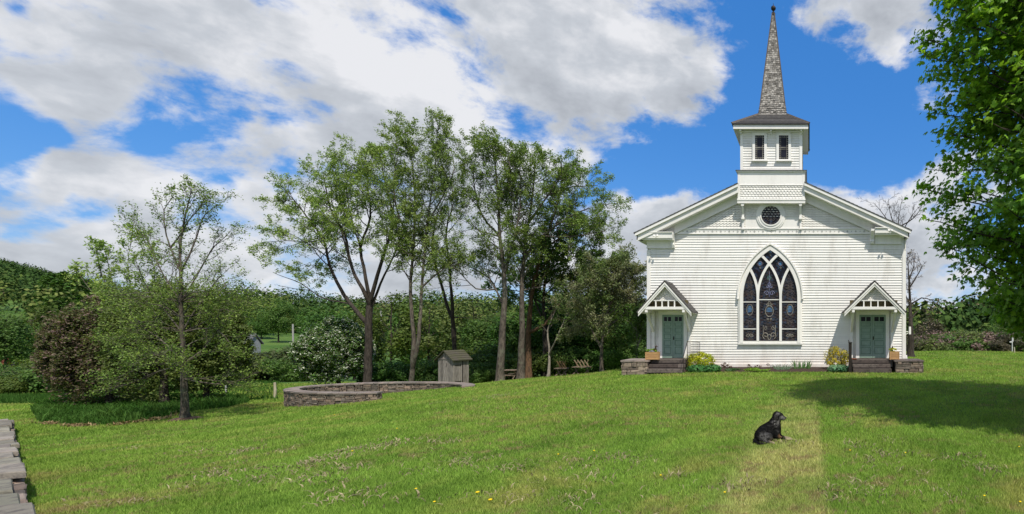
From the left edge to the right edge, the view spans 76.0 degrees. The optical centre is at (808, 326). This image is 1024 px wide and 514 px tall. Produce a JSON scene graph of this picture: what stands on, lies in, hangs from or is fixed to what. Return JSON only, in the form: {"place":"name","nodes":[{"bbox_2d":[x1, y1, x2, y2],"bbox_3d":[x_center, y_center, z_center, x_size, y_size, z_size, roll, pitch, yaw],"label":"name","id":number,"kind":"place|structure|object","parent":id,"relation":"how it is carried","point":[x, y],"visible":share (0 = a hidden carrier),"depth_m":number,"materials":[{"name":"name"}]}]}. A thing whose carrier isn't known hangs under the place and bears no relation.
{"place":"outdoors","nodes":[
{"label":"outdoors","id":0,"kind":"place"},
{"bbox_2d":[0,392,91,403],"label":"meadow grass","id":1,"kind":"structure","parent":0,"point":[10,398],"depth_m":32.98,"materials":[{"name":"plant"}]},
{"bbox_2d":[29,390,250,424],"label":"tall grass","id":2,"kind":"structure","parent":0,"point":[98,413],"depth_m":24.16,"materials":[{"name":"plant"}]},
{"bbox_2d":[0,296,1023,513],"bbox_3d":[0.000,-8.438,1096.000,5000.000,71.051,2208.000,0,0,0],"label":"ground","id":3,"kind":"structure","parent":0,"point":[269,340],"depth_m":10.36,"materials":[{"name":"plant"}]},
{"bbox_2d":[0,368,24,391],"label":"valley shrub","id":4,"kind":"object","parent":3,"relation":"on","point":[5,374],"visible":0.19,"depth_m":45.99,"materials":[{"name":"green plant"}]},
{"bbox_2d":[0,419,35,513],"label":"dry stone wall","id":5,"kind":"structure","parent":3,"relation":"on","point":[13,492],"depth_m":8.02,"materials":[{"name":"stone"}]},
{"bbox_2d":[6,359,33,368],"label":"valley shrub","id":6,"kind":"object","parent":3,"relation":"on","point":[17,365],"visible":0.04,"depth_m":73.03,"materials":[{"name":"green plant"}]},
{"bbox_2d":[0,310,40,369],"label":"valley tree","id":7,"kind":"object","parent":3,"relation":"on","point":[15,330],"visible":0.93,"depth_m":96.12,"materials":[{"name":"green plant"}]},
{"bbox_2d":[0,374,42,393],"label":"valley shrub","id":8,"kind":"object","parent":3,"relation":"on","point":[13,383],"visible":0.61,"depth_m":41.57,"materials":[{"name":"green plant"}]},
{"bbox_2d":[21,272,56,319],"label":"dark conifer","id":9,"kind":"object","parent":3,"relation":"on","point":[49,277],"visible":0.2,"depth_m":188.71,"materials":[{"name":"green plant"}]},
{"bbox_2d":[17,367,62,393],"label":"valley shrub","id":10,"kind":"object","parent":3,"relation":"on","point":[35,385],"visible":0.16,"depth_m":41.50,"materials":[{"name":"green plant"}]},
{"bbox_2d":[25,304,58,347],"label":"valley tree","id":11,"kind":"object","parent":3,"relation":"on","point":[41,311],"visible":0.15,"depth_m":119.52,"materials":[{"name":"green plant"}]},
{"bbox_2d":[29,278,72,321],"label":"dark conifer","id":12,"kind":"object","parent":3,"relation":"on","point":[55,282],"visible":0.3,"depth_m":174.07,"materials":[{"name":"green plant"}]},
{"bbox_2d":[42,271,78,303],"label":"dark conifer","id":13,"kind":"object","parent":3,"relation":"on","point":[60,275],"visible":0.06,"depth_m":184.50,"materials":[{"name":"green plant"}]},
{"bbox_2d":[0,258,121,298],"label":"hill woods","id":14,"kind":"object","parent":3,"relation":"on","point":[30,269],"visible":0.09,"depth_m":286.10,"materials":[{"name":"plant"}]},
{"bbox_2d":[56,282,84,311],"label":"dark conifer","id":15,"kind":"object","parent":3,"relation":"on","point":[70,286],"visible":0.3,"depth_m":174.24,"materials":[{"name":"green plant"}]},
{"bbox_2d":[71,273,92,304],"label":"dark conifer","id":16,"kind":"object","parent":3,"relation":"on","point":[82,283],"visible":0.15,"depth_m":190.22,"materials":[{"name":"green plant"}]},
{"bbox_2d":[30,293,170,405],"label":"crabapple tree","id":17,"kind":"object","parent":3,"relation":"on","point":[64,355],"visible":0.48,"depth_m":26.44,"materials":[{"name":"reddish purple leaves"},{"name":"dark bark"}]},
{"bbox_2d":[31,411,179,427],"bbox_3d":[-27.357,3.628,21.358,5.304,0.338,3.501,0,0,-21],"label":"dead straw","id":18,"kind":"object","parent":3,"relation":"on","point":[52,422],"visible":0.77,"depth_m":20.94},
{"bbox_2d":[61,222,167,401],"bbox_3d":[-33.289,-0.540,26.965,4.638,9.164,1.687,0,0,-5],"label":"slender tree","id":19,"kind":"object","parent":3,"relation":"on","point":[100,244],"visible":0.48,"depth_m":27.03,"materials":[{"name":"green plant"}]},
{"bbox_2d":[92,278,229,402],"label":"bushy tree","id":20,"kind":"object","parent":3,"relation":"on","point":[163,390],"visible":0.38,"depth_m":25.99,"materials":[{"name":"green plant"}]},
{"bbox_2d":[80,174,280,417],"bbox_3d":[-23.977,-0.961,21.289,6.665,9.446,5.152,0,0,0],"label":"foreground tree","id":21,"kind":"object","parent":3,"relation":"on","point":[182,360],"visible":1,"depth_m":21.23,"materials":[{"name":"green plant"}]},
{"bbox_2d":[171,294,258,397],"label":"bushy tree","id":22,"kind":"object","parent":3,"relation":"on","point":[249,342],"visible":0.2,"depth_m":27.92,"materials":[{"name":"green plant"}]},
{"bbox_2d":[197,379,278,400],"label":"meadow grass","id":23,"kind":"structure","parent":3,"relation":"on","point":[264,391],"depth_m":37.67,"materials":[{"name":"plant"}]},
{"bbox_2d":[235,334,263,358],"bbox_3d":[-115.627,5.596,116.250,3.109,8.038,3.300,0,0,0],"label":"farmhouse","id":24,"kind":"object","parent":3,"relation":"on","point":[258,341],"visible":0.16,"depth_m":116.60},
{"bbox_2d":[238,353,268,381],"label":"valley shrub","id":25,"kind":"object","parent":3,"relation":"on","point":[255,377],"visible":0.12,"depth_m":63.17,"materials":[{"name":"green plant"}]},
{"bbox_2d":[249,315,270,338],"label":"valley tree","id":26,"kind":"object","parent":3,"relation":"on","point":[257,326],"visible":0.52,"depth_m":198.72,"materials":[{"name":"green plant"}]},
{"bbox_2d":[240,346,297,380],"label":"valley shrub","id":27,"kind":"object","parent":3,"relation":"on","point":[276,355],"visible":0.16,"depth_m":64.36,"materials":[{"name":"green plant"}]},
{"bbox_2d":[258,299,298,342],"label":"valley tree","id":28,"kind":"object","parent":3,"relation":"on","point":[276,323],"visible":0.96,"depth_m":188.60,"materials":[{"name":"green plant"}]},
{"bbox_2d":[258,354,326,381],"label":"valley shrub","id":29,"kind":"object","parent":3,"relation":"on","point":[285,374],"visible":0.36,"depth_m":58.01,"materials":[{"name":"green plant"}]},
{"bbox_2d":[295,304,320,336],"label":"valley tree","id":30,"kind":"object","parent":3,"relation":"on","point":[302,313],"visible":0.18,"depth_m":173.12,"materials":[{"name":"green plant"}]},
{"bbox_2d":[0,264,646,347],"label":"valley woods","id":31,"kind":"object","parent":3,"relation":"on","point":[7,286],"visible":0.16,"depth_m":215.78,"materials":[{"name":"plant"}]},
{"bbox_2d":[294,305,356,334],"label":"valley tree","id":32,"kind":"object","parent":3,"relation":"on","point":[323,314],"visible":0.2,"depth_m":127.41,"materials":[{"name":"green plant"}]},
{"bbox_2d":[287,315,376,384],"bbox_3d":[-29.953,1.828,35.536,4.874,5.071,3.583,0,0,0],"label":"flowering shrub","id":33,"kind":"object","parent":3,"relation":"on","point":[318,353],"visible":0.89,"depth_m":34.61,"materials":[{"name":"green plant"}]},
{"bbox_2d":[245,132,434,381],"bbox_3d":[-28.681,-3.779,33.844,11.163,15.894,5.004,0,0,0],"label":"tall tree","id":34,"kind":"object","parent":3,"relation":"on","point":[326,224],"visible":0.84,"depth_m":33.83,"materials":[{"name":"green plant"}]},
{"bbox_2d":[346,307,388,366],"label":"olive tree","id":35,"kind":"object","parent":3,"relation":"on","point":[378,345],"visible":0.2,"depth_m":51.87,"materials":[{"name":"green plant"}]},
{"bbox_2d":[283,381,474,406],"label":"round stone wall","id":36,"kind":"structure","parent":3,"relation":"on","point":[322,394],"depth_m":26.24,"materials":[{"name":"stone"}]},
{"bbox_2d":[356,360,409,382],"bbox_3d":[-28.316,3.347,37.551,2.867,2.187,3.180,0,0,0],"label":"shrub","id":37,"kind":"object","parent":3,"relation":"on","point":[374,374],"visible":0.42,"depth_m":36.79,"materials":[{"name":"green plant"}]},
{"bbox_2d":[373,360,409,381],"bbox_3d":[-27.375,3.337,38.103,3.071,2.102,3.065,0,0,-1],"label":"shrub","id":38,"kind":"object","parent":3,"relation":"on","point":[395,370],"visible":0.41,"depth_m":37.10,"materials":[{"name":"green plant"}]},
{"bbox_2d":[358,292,426,362],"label":"olive tree","id":39,"kind":"object","parent":3,"relation":"on","point":[403,341],"visible":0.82,"depth_m":49.94,"materials":[{"name":"green plant"}]},
{"bbox_2d":[384,307,426,366],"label":"olive tree","id":40,"kind":"object","parent":3,"relation":"on","point":[396,323],"visible":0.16,"depth_m":59.03,"materials":[{"name":"green plant"}]},
{"bbox_2d":[397,362,437,380],"bbox_3d":[-26.296,3.372,37.975,2.846,1.957,2.565,0,0,-10],"label":"shrub","id":41,"kind":"object","parent":3,"relation":"on","point":[404,378],"visible":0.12,"depth_m":37.14,"materials":[{"name":"green plant"}]},
{"bbox_2d":[409,358,437,380],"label":"shrub","id":42,"kind":"object","parent":3,"relation":"on","point":[429,366],"visible":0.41,"depth_m":36.67,"materials":[{"name":"green plant"}]},
{"bbox_2d":[354,106,497,380],"bbox_3d":[-22.539,-4.490,33.261,8.039,16.987,4.522,0,0,0],"label":"tall tree","id":43,"kind":"object","parent":3,"relation":"on","point":[437,150],"visible":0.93,"depth_m":33.18,"materials":[{"name":"green plant"}]},
{"bbox_2d":[397,300,462,362],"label":"olive tree","id":44,"kind":"object","parent":3,"relation":"on","point":[430,344],"visible":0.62,"depth_m":51.81,"materials":[{"name":"green plant"}]},
{"bbox_2d":[424,313,472,361],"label":"olive tree","id":45,"kind":"object","parent":3,"relation":"on","point":[433,332],"visible":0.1,"depth_m":54.65,"materials":[{"name":"green plant"}]},
{"bbox_2d":[434,350,472,382],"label":"outhouse","id":46,"kind":"structure","parent":3,"relation":"on","point":[453,365],"depth_m":32.88,"materials":[{"name":"grey wood"}]},
{"bbox_2d":[455,361,461,381],"bbox_3d":[-20.495,2.828,32.939,0.052,1.549,0.481,0,0,18],"label":"door","id":47,"kind":"structure","parent":46,"relation":"in","point":[458,364],"depth_m":32.94,"materials":[{"name":"grey wood"}]},
{"bbox_2d":[394,158,514,349],"bbox_3d":[-24.009,-3.612,37.573,8.007,15.606,5.173,0,0,0],"label":"tall tree","id":48,"kind":"object","parent":3,"relation":"on","point":[453,328],"visible":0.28,"depth_m":37.70,"materials":[{"name":"green plant"}]},
{"bbox_2d":[439,298,499,349],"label":"olive tree","id":49,"kind":"object","parent":3,"relation":"on","point":[460,322],"visible":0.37,"depth_m":51.14,"materials":[{"name":"green plant"}]},
{"bbox_2d":[410,120,548,380],"bbox_3d":[-19.627,-4.310,34.767,7.572,15.876,5.268,0,0,0],"label":"tall tree","id":50,"kind":"object","parent":3,"relation":"on","point":[479,143],"visible":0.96,"depth_m":34.20,"materials":[{"name":"green plant"}]},
{"bbox_2d":[469,362,492,383],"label":"shrub","id":51,"kind":"object","parent":3,"relation":"on","point":[477,378],"visible":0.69,"depth_m":37.81,"materials":[{"name":"green plant"}]},
{"bbox_2d":[457,311,515,352],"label":"leafy tree","id":52,"kind":"object","parent":3,"relation":"on","point":[477,328],"visible":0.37,"depth_m":45.96,"materials":[{"name":"green plant"}]},
{"bbox_2d":[469,362,504,382],"bbox_3d":[-22.432,3.296,39.049,2.420,1.660,2.424,0,0,-14],"label":"shrub","id":53,"kind":"object","parent":3,"relation":"on","point":[491,367],"visible":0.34,"depth_m":38.51,"materials":[{"name":"green plant"}]},
{"bbox_2d":[469,341,524,372],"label":"shrub","id":54,"kind":"object","parent":3,"relation":"on","point":[481,355],"visible":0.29,"depth_m":40.91,"materials":[{"name":"green plant"}]},
{"bbox_2d":[492,354,515,379],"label":"shrub","id":55,"kind":"object","parent":3,"relation":"on","point":[506,365],"visible":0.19,"depth_m":40.04,"materials":[{"name":"green plant"}]},
{"bbox_2d":[486,312,539,354],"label":"leafy tree","id":56,"kind":"object","parent":3,"relation":"on","point":[510,335],"visible":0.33,"depth_m":43.84,"materials":[{"name":"green plant"}]},
{"bbox_2d":[505,347,542,377],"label":"shrub","id":57,"kind":"object","parent":3,"relation":"on","point":[536,355],"visible":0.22,"depth_m":40.03,"materials":[{"name":"green plant"}]},
{"bbox_2d":[61,393,1009,513],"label":"dead thatch","id":58,"kind":"object","parent":3,"relation":"on","point":[312,459],"visible":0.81,"depth_m":8.60,"materials":[{"name":"plant"}]},
{"bbox_2d":[513,289,560,375],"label":"leafy tree","id":59,"kind":"object","parent":3,"relation":"on","point":[525,307],"visible":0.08,"depth_m":45.56,"materials":[{"name":"green plant"}]},
{"bbox_2d":[481,208,611,376],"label":"leafy tree","id":60,"kind":"object","parent":3,"relation":"on","point":[510,292],"visible":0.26,"depth_m":40.05,"materials":[{"name":"green plant"}]},
{"bbox_2d":[532,351,574,375],"bbox_3d":[-18.284,2.782,40.090,3.065,2.102,3.071,0,0,0],"label":"shrub","id":61,"kind":"object","parent":3,"relation":"on","point":[543,365],"visible":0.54,"depth_m":39.24,"materials":[{"name":"green plant"}]},
{"bbox_2d":[525,290,586,353],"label":"leafy tree","id":62,"kind":"object","parent":3,"relation":"on","point":[553,331],"visible":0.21,"depth_m":42.55,"materials":[{"name":"green plant"}]},
{"bbox_2d":[480,141,634,378],"bbox_3d":[-15.865,-4.104,35.935,9.053,15.484,5.491,0,0,0],"label":"tall tree","id":63,"kind":"object","parent":3,"relation":"on","point":[599,207],"visible":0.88,"depth_m":35.66,"materials":[{"name":"green plant"}]},
{"bbox_2d":[536,291,585,376],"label":"forked tree","id":64,"kind":"object","parent":3,"relation":"on","point":[549,352],"visible":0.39,"depth_m":36.52,"materials":[{"name":"green plant"}]},
{"bbox_2d":[544,344,591,374],"bbox_3d":[-17.470,2.549,40.955,3.470,2.648,3.850,0,0,-25],"label":"shrub","id":65,"kind":"object","parent":3,"relation":"on","point":[570,370],"visible":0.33,"depth_m":39.86,"materials":[{"name":"green plant"}]},
{"bbox_2d":[497,162,645,377],"bbox_3d":[-15.599,-3.844,38.622,9.323,15.370,5.586,0,0,0],"label":"tall tree","id":66,"kind":"object","parent":3,"relation":"on","point":[528,356],"visible":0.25,"depth_m":38.41,"materials":[{"name":"green plant"}]},
{"bbox_2d":[572,360,591,373],"bbox_3d":[-14.998,2.752,37.170,1.269,1.072,0.540,0,0,0],"label":"slatted bench","id":67,"kind":"object","parent":3,"relation":"on","point":[581,366],"visible":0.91,"depth_m":37.19,"materials":[{"name":"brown wood"}]},
{"bbox_2d":[565,345,608,372],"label":"shrub","id":68,"kind":"object","parent":3,"relation":"on","point":[584,350],"visible":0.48,"depth_m":40.13,"materials":[{"name":"green plant"}]},
{"bbox_2d":[568,290,621,369],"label":"leafy tree","id":69,"kind":"object","parent":3,"relation":"on","point":[590,342],"visible":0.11,"depth_m":41.60,"materials":[{"name":"green plant"}]},
{"bbox_2d":[546,239,646,371],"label":"blossom tree","id":70,"kind":"object","parent":3,"relation":"on","point":[621,267],"visible":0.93,"depth_m":32.25,"materials":[{"name":"green plant"}]},
{"bbox_2d":[588,344,629,369],"bbox_3d":[-14.118,2.351,40.492,3.348,2.302,3.018,0,0,30],"label":"shrub","id":71,"kind":"object","parent":3,"relation":"on","point":[614,358],"visible":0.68,"depth_m":39.58,"materials":[{"name":"green plant"}]},
{"bbox_2d":[597,304,645,354],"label":"leafy tree","id":72,"kind":"object","parent":3,"relation":"on","point":[624,331],"visible":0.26,"depth_m":40.98,"materials":[{"name":"green plant"}]},
{"bbox_2d":[615,340,646,363],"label":"shrub","id":73,"kind":"object","parent":3,"relation":"on","point":[641,354],"visible":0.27,"depth_m":40.18,"materials":[{"name":"green plant"}]},
{"bbox_2d":[617,303,646,357],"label":"thin tree","id":74,"kind":"object","parent":3,"relation":"on","point":[640,319],"visible":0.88,"depth_m":31.64,"materials":[{"name":"green plant"}]},
{"bbox_2d":[620,358,688,374],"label":"stone platform","id":75,"kind":"structure","parent":3,"relation":"on","point":[637,366],"depth_m":26.54,"materials":[{"name":"stone"}]},
{"bbox_2d":[645,346,659,359],"bbox_3d":[-7.468,1.266,26.905,0.649,0.687,0.334,0,0,0],"label":"planter box","id":76,"kind":"object","parent":75,"relation":"on","point":[655,355],"visible":1,"depth_m":26.75,"materials":[{"name":"brown wood"}]},
{"bbox_2d":[683,341,699,371],"bbox_3d":[-5.725,1.488,26.772,0.491,1.524,1.002,0,0,39],"label":"iron handrail","id":77,"kind":"object","parent":3,"relation":"on","point":[698,352],"visible":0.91,"depth_m":27.00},
{"bbox_2d":[685,367,852,371],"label":"flower bed soil","id":78,"kind":"structure","parent":3,"relation":"on","point":[815,369],"depth_m":27.08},
{"bbox_2d":[686,364,706,371],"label":"hosta","id":79,"kind":"object","parent":78,"relation":"on","point":[697,368],"visible":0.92,"depth_m":26.56,"materials":[{"name":"green plant"}]},
{"bbox_2d":[684,351,715,365],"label":"golden shrub","id":80,"kind":"object","parent":78,"relation":"on","point":[710,357],"visible":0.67,"depth_m":27.13,"materials":[{"name":"yellow plant"}]},
{"bbox_2d":[704,364,721,372],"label":"hosta","id":81,"kind":"object","parent":78,"relation":"on","point":[711,368],"visible":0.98,"depth_m":26.56,"materials":[{"name":"green plant"}]},
{"bbox_2d":[791,360,810,368],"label":"iris clump","id":82,"kind":"object","parent":78,"relation":"on","point":[796,366],"visible":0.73,"depth_m":27.44,"materials":[{"name":"green plant"}]},
{"bbox_2d":[823,346,848,365],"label":"golden shrub","id":83,"kind":"object","parent":78,"relation":"on","point":[837,359],"visible":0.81,"depth_m":27.20,"materials":[{"name":"yellow plant"}]},
{"bbox_2d":[827,364,848,372],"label":"hosta","id":84,"kind":"object","parent":78,"relation":"on","point":[839,368],"visible":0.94,"depth_m":26.59,"materials":[{"name":"green plant"}]},
{"bbox_2d":[633,3,911,369],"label":"church","id":85,"kind":"structure","parent":3,"relation":"on","point":[772,257],"depth_m":28.16,"materials":[{"name":"white paint"}]},
{"bbox_2d":[662,315,683,357],"bbox_3d":[-6.790,0.510,28.109,1.069,2.160,0.118,0,0,0],"label":"double door","id":86,"kind":"structure","parent":85,"relation":"in","point":[672,325],"depth_m":28.12,"materials":[{"name":"green paint"}]},
{"bbox_2d":[751,132,767,161],"bbox_3d":[-2.436,-8.859,27.810,0.811,1.444,0.120,0,0,0],"label":"belfry window","id":87,"kind":"structure","parent":85,"relation":"in","point":[759,139],"depth_m":27.83,"materials":[{"name":"white paint"}]},
{"bbox_2d":[737,243,802,343],"bbox_3d":[-1.930,-1.611,28.085,3.304,5.050,0.190,0,0,0],"label":"gothic window","id":88,"kind":"structure","parent":85,"relation":"in","point":[770,289],"depth_m":28.14,"materials":[{"name":"black glass"}]},
{"bbox_2d":[756,204,785,229],"bbox_3d":[-1.897,-5.525,28.100,1.460,1.460,0.120,0,0,0],"label":"round window","id":89,"kind":"structure","parent":85,"relation":"in","point":[769,223],"depth_m":28.10,"materials":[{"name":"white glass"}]},
{"bbox_2d":[775,132,791,161],"bbox_3d":[-1.247,-8.859,27.810,0.826,1.444,0.120,0,0,0],"label":"belfry window","id":90,"kind":"structure","parent":85,"relation":"in","point":[783,139],"depth_m":27.83,"materials":[{"name":"white paint"}]},
{"bbox_2d":[859,315,885,357],"bbox_3d":[3.174,0.510,28.109,1.323,2.160,0.118,0,0,0],"label":"double door","id":91,"kind":"structure","parent":85,"relation":"in","point":[872,328],"depth_m":28.12,"materials":[{"name":"green paint"}]},
{"bbox_2d":[753,411,792,444],"bbox_3d":[-0.731,1.931,10.765,0.826,0.558,0.567,0,0,-44],"label":"dog","id":92,"kind":"object","parent":3,"relation":"on","point":[769,431],"visible":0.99,"depth_m":10.78},
{"bbox_2d":[848,340,851,372],"bbox_3d":[1.936,1.466,27.244,0.170,1.569,1.717,0,0,0],"label":"newel post","id":93,"kind":"object","parent":3,"relation":"on","point":[850,357],"visible":0.89,"depth_m":26.40,"materials":[{"name":"wood"}]},
{"bbox_2d":[852,359,923,372],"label":"stone platform","id":94,"kind":"structure","parent":3,"relation":"on","point":[884,365],"depth_m":26.57,"materials":[{"name":"stone"}]},
{"bbox_2d":[889,346,898,359],"bbox_3d":[4.079,1.281,27.049,0.487,0.657,0.321,0,0,0],"label":"planter box","id":95,"kind":"object","parent":94,"relation":"on","point":[893,354],"visible":1,"depth_m":26.90,"materials":[{"name":"brown wood"}]},
{"bbox_2d":[858,191,926,264],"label":"bare tree","id":96,"kind":"object","parent":3,"relation":"on","point":[895,213],"visible":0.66,"depth_m":50.09,"materials":[{"name":"brown plant"}]},
{"bbox_2d":[906,334,939,350],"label":"hedgerow shrub","id":97,"kind":"object","parent":3,"relation":"on","point":[916,338],"visible":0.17,"depth_m":59.91,"materials":[{"name":"green plant"}]},
{"bbox_2d":[906,249,943,356],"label":"bare tree","id":98,"kind":"object","parent":3,"relation":"on","point":[910,350],"visible":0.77,"depth_m":39.84,"materials":[{"name":"brown plant"}]},
{"bbox_2d":[913,313,947,335],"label":"pale tree","id":99,"kind":"object","parent":3,"relation":"on","point":[938,326],"visible":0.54,"depth_m":66.19,"materials":[{"name":"green plant"}]},
{"bbox_2d":[906,334,956,350],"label":"hedgerow shrub","id":100,"kind":"object","parent":3,"relation":"on","point":[928,345],"visible":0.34,"depth_m":59.71,"materials":[{"name":"green plant"}]},
{"bbox_2d":[914,330,963,350],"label":"hedgerow shrub","id":101,"kind":"object","parent":3,"relation":"on","point":[945,332],"visible":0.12,"depth_m":61.42,"materials":[{"name":"green plant"}]},
{"bbox_2d":[928,332,982,350],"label":"hedgerow shrub","id":102,"kind":"object","parent":3,"relation":"on","point":[963,344],"visible":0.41,"depth_m":60.16,"materials":[{"name":"green plant"}]},
{"bbox_2d":[906,287,1014,338],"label":"woods","id":103,"kind":"object","parent":3,"relation":"on","point":[965,314],"visible":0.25,"depth_m":99.50,"materials":[{"name":"plant"}]},
{"bbox_2d":[903,0,1023,351],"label":"maple tree","id":104,"kind":"object","parent":3,"relation":"on","point":[999,94],"visible":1,"depth_m":13.08,"materials":[{"name":"green plant"}]},
{"bbox_2d":[948,330,991,350],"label":"hedgerow shrub","id":105,"kind":"object","parent":3,"relation":"on","point":[975,337],"visible":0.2,"depth_m":61.19,"materials":[{"name":"green plant"}]},
{"bbox_2d":[956,330,1010,350],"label":"hedgerow shrub","id":106,"kind":"object","parent":3,"relation":"on","point":[986,338],"visible":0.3,"depth_m":60.41,"materials":[{"name":"green plant"}]},
{"bbox_2d":[981,331,1023,351],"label":"hedgerow shrub","id":107,"kind":"object","parent":3,"relation":"on","point":[984,347],"visible":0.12,"depth_m":60.14,"materials":[{"name":"green plant"}]},
{"bbox_2d":[984,332,1023,351],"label":"hedgerow shrub","id":108,"kind":"object","parent":3,"relation":"on","point":[1003,345],"visible":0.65,"depth_m":58.91,"materials":[{"name":"green plant"}]},
{"bbox_2d":[0,0,1023,309],"label":"sky","id":109,"kind":"structure","parent":0,"point":[104,103],"materials":[{"name":"blue"}]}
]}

